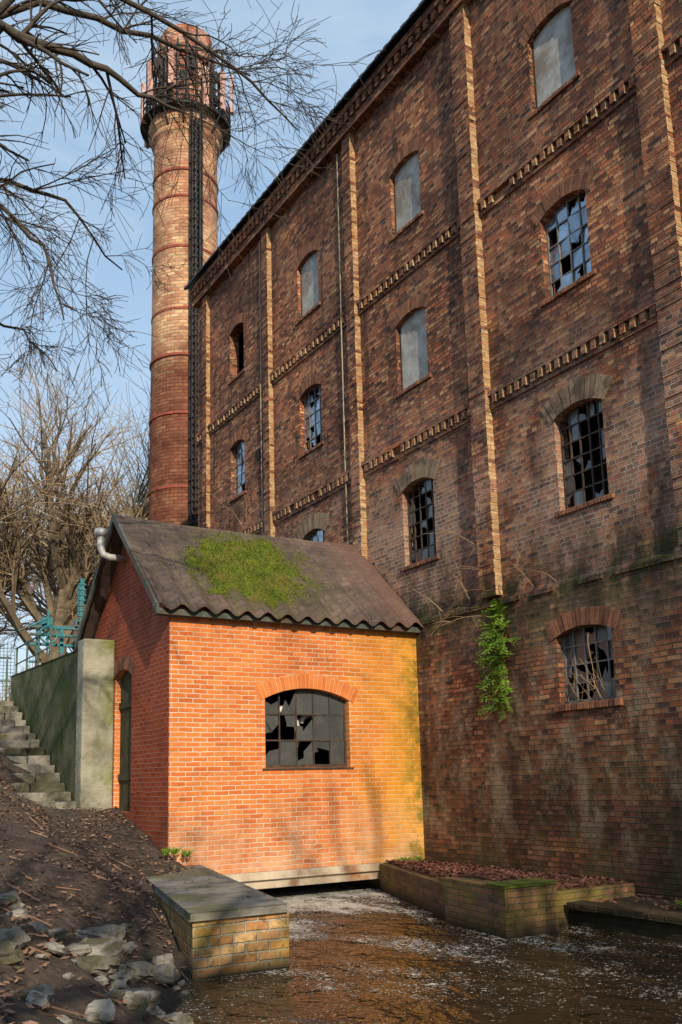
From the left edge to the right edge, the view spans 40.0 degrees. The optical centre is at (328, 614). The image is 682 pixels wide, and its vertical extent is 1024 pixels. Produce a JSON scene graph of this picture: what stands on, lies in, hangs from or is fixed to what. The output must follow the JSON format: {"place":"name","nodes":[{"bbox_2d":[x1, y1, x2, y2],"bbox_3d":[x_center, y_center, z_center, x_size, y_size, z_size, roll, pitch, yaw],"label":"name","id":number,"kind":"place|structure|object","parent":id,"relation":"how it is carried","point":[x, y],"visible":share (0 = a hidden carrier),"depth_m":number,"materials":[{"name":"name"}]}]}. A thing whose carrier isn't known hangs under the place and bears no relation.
{"place":"outdoors","nodes":[
{"label":"outdoors","id":0,"kind":"place"},
{"bbox_2d":[0,732,191,1023],"bbox_3d":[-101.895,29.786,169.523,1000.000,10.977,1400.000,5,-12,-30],"label":"ground","id":1,"kind":"structure","parent":0,"point":[77,996],"depth_m":10.17,"materials":[{"name":"brown soil"}]},
{"bbox_2d":[0,628,51,700],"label":"metal railing","id":2,"kind":"object","parent":1,"relation":"on","point":[6,680],"visible":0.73,"depth_m":23.32,"materials":[{"name":"teal metal"}]},
{"bbox_2d":[0,641,63,700],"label":"distant scrub","id":3,"kind":"object","parent":1,"relation":"on","point":[8,688],"depth_m":41.70,"materials":[{"name":"brown plant"}]},
{"bbox_2d":[0,701,75,808],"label":"stone stairs","id":4,"kind":"structure","parent":1,"relation":"on","point":[42,785],"depth_m":18.61,"materials":[{"name":"grey stone"}]},
{"bbox_2d":[10,650,77,800],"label":"wall","id":5,"kind":"structure","parent":1,"relation":"on","point":[43,697],"depth_m":18.97,"materials":[{"name":"green concrete"}]},
{"bbox_2d":[0,476,89,648],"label":"bare willow tree","id":6,"kind":"object","parent":1,"relation":"on","point":[31,570],"visible":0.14,"depth_m":44.92,"materials":[{"name":"brown plant"}]},
{"bbox_2d":[18,578,85,665],"bbox_3d":[-6.862,0.677,24.261,2.411,3.300,0.464,5,-12,-30],"label":"sluice gate gear","id":7,"kind":"object","parent":1,"relation":"on","point":[46,623],"visible":0.53,"depth_m":24.17,"materials":[{"name":"teal paint"}]},
{"bbox_2d":[0,445,146,640],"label":"bare willow tree","id":8,"kind":"object","parent":1,"relation":"on","point":[20,618],"visible":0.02,"depth_m":57.89,"materials":[{"name":"brown plant"}]},
{"bbox_2d":[0,410,148,655],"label":"bare willow tree","id":9,"kind":"object","parent":1,"relation":"on","point":[40,608],"visible":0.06,"depth_m":50.61,"materials":[{"name":"brown plant"}]},
{"bbox_2d":[0,331,170,663],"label":"bare willow tree","id":10,"kind":"object","parent":1,"relation":"on","point":[62,606],"visible":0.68,"depth_m":40.85,"materials":[{"name":"brown plant"}]},
{"bbox_2d":[0,752,187,1023],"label":"fallen leaves","id":11,"kind":"object","parent":1,"relation":"on","point":[33,949],"visible":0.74,"depth_m":10.52,"materials":[{"name":"brown plant"}]},
{"bbox_2d":[74,638,114,810],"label":"pillar","id":12,"kind":"structure","parent":1,"relation":"on","point":[94,733],"depth_m":17.12,"materials":[{"name":"concrete"}]},
{"bbox_2d":[0,890,193,1023],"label":"riverbank rocks","id":13,"kind":"object","parent":1,"relation":"on","point":[105,948],"visible":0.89,"depth_m":7.14,"materials":[{"name":"grey stone"}]},
{"bbox_2d":[140,24,233,526],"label":"brick chimney","id":14,"kind":"object","parent":1,"relation":"on","point":[182,236],"visible":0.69,"depth_m":40.31,"materials":[{"name":"orange brick"}]},
{"bbox_2d":[0,0,385,426],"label":"bare tree","id":15,"kind":"object","parent":1,"relation":"on","point":[25,38],"visible":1,"depth_m":9.68,"materials":[{"name":"brown plant"}]},
{"bbox_2d":[145,865,288,980],"bbox_3d":[-1.669,4.265,11.882,1.093,1.650,5.598,2,-11,-17],"label":"brick abutment","id":16,"kind":"object","parent":1,"relation":"on","point":[221,928],"visible":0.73,"depth_m":9.66,"materials":[{"name":"brick"}]},
{"bbox_2d":[149,865,264,897],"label":"fallen leaves","id":17,"kind":"object","parent":16,"relation":"on","point":[194,880],"visible":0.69,"depth_m":12.65,"materials":[{"name":"brown plant"}]},
{"bbox_2d":[95,544,424,874],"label":"walls","id":18,"kind":"structure","parent":1,"relation":"on","point":[209,791],"depth_m":15.89,"materials":[{"name":"orange brick"}]},
{"bbox_2d":[94,528,126,561],"bbox_3d":[-4.018,-1.276,17.289,0.630,0.595,0.240,5,-12,-30],"label":"vent pipe","id":19,"kind":"object","parent":18,"relation":"attached to","point":[100,534],"visible":1,"depth_m":17.16,"materials":[{"name":"metal"}]},
{"bbox_2d":[118,671,131,811],"bbox_3d":[-3.607,2.268,16.895,0.070,2.530,0.970,5,-12,-30],"label":"door","id":20,"kind":"structure","parent":18,"relation":"attached to","point":[124,775],"depth_m":17.02,"materials":[{"name":"green wood"}]},
{"bbox_2d":[114,655,358,702],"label":"arches","id":21,"kind":"structure","parent":18,"relation":"attached to","point":[265,689],"depth_m":16.43,"materials":[{"name":"orange brick"}]},
{"bbox_2d":[74,513,419,650],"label":"verge boards","id":22,"kind":"object","parent":18,"relation":"on","point":[158,610],"visible":0.93,"depth_m":16.32,"materials":[{"name":"grey wood"}]},
{"bbox_2d":[80,515,423,639],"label":"roof","id":23,"kind":"structure","parent":18,"relation":"on","point":[354,590],"depth_m":17.31,"materials":[{"name":"tile"}]},
{"bbox_2d":[178,532,322,608],"bbox_3d":[-1.375,-0.778,17.203,2.900,1.915,2.061,5,-12,-30],"label":"roof moss","id":24,"kind":"object","parent":23,"relation":"on","point":[255,594],"visible":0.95,"depth_m":16.91,"materials":[{"name":"green plant"}]},
{"bbox_2d":[280,706,320,748],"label":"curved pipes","id":25,"kind":"object","parent":18,"relation":"attached to","point":[302,719],"visible":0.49,"depth_m":16.52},
{"bbox_2d":[262,689,353,769],"bbox_3d":[-0.402,1.975,16.286,1.790,1.431,0.220,5,-12,-30],"label":"window frame","id":26,"kind":"object","parent":18,"relation":"attached to","point":[305,766],"visible":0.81,"depth_m":16.32,"materials":[{"name":"brown metal"}]},
{"bbox_2d":[265,691,343,765],"bbox_3d":[-0.425,1.973,16.326,1.662,1.332,0.037,5,-12,-30],"label":"window glass","id":27,"kind":"object","parent":26,"relation":"in","point":[321,727],"visible":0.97,"depth_m":16.41,"materials":[{"name":"grey glass"}]},
{"bbox_2d":[335,859,423,888],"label":"culvert walls","id":28,"kind":"structure","parent":1,"relation":"on","point":[373,883],"depth_m":16.90,"materials":[{"name":"brick"}]},
{"bbox_2d":[225,862,385,888],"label":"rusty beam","id":29,"kind":"structure","parent":28,"relation":"attached to","point":[299,877],"depth_m":15.69,"materials":[{"name":"beige concrete"}]},
{"bbox_2d":[184,0,681,899],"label":"brick mill","id":30,"kind":"object","parent":1,"relation":"on","point":[454,304],"visible":0.85,"depth_m":16.09,"materials":[{"name":"brick"}]},
{"bbox_2d":[209,477,616,701],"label":"dry wall weeds","id":31,"kind":"object","parent":30,"relation":"on","point":[520,559],"visible":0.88,"depth_m":15.74,"materials":[{"name":"brown plant"}]},
{"bbox_2d":[235,197,590,541],"bbox_3d":[3.590,-5.790,15.640,0.057,8.502,24.297,5,-12,-30],"label":"window glass","id":32,"kind":"structure","parent":30,"relation":"in","point":[574,221],"depth_m":15.33,"materials":[{"name":"glass"}]},
{"bbox_2d":[234,194,615,703],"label":"window frames","id":33,"kind":"structure","parent":30,"relation":"in","point":[609,659],"depth_m":15.02,"materials":[{"name":"metal"}]},
{"bbox_2d":[300,43,607,563],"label":"dark window frames","id":34,"kind":"structure","parent":30,"relation":"in","point":[598,413],"depth_m":14.93,"materials":[{"name":"metal"}]},
{"bbox_2d":[474,599,519,721],"bbox_3d":[2.683,0.749,15.408,0.558,2.070,1.126,5,-12,-30],"label":"wall fern","id":35,"kind":"object","parent":30,"relation":"attached to","point":[495,610],"depth_m":15.48,"materials":[{"name":"green plant"}]},
{"bbox_2d":[409,400,615,700],"bbox_3d":[5.019,-1.342,12.538,0.094,4.612,13.457,5,-12,-30],"label":"dark window glass","id":36,"kind":"structure","parent":30,"relation":"in","point":[600,629],"depth_m":14.41,"materials":[{"name":"grey glass"}]},
{"bbox_2d":[379,863,681,942],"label":"brick quay","id":37,"kind":"structure","parent":1,"relation":"on","point":[511,908],"depth_m":11.79,"materials":[{"name":"brown brick"}]},
{"bbox_2d":[161,847,681,908],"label":"grass tufts","id":38,"kind":"object","parent":37,"relation":"on","point":[166,851],"visible":0.78,"depth_m":14.48,"materials":[{"name":"green plant"}]},
{"bbox_2d":[385,859,681,913],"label":"fallen leaves","id":39,"kind":"object","parent":37,"relation":"on","point":[448,868],"visible":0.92,"depth_m":13.65,"materials":[{"name":"red plant"}]},
{"bbox_2d":[0,0,421,700],"label":"sky","id":40,"kind":"structure","parent":0,"point":[354,30],"materials":[{"name":"blue"}]},
{"bbox_2d":[265,691,328,763],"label":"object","id":41,"kind":"structure","parent":0,"point":[321,755],"depth_m":18.51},
{"bbox_2d":[176,883,681,1023],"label":"river water","id":42,"kind":"structure","parent":0,"point":[361,955],"depth_m":9.15,"materials":[{"name":"brown liquid"}]}
]}

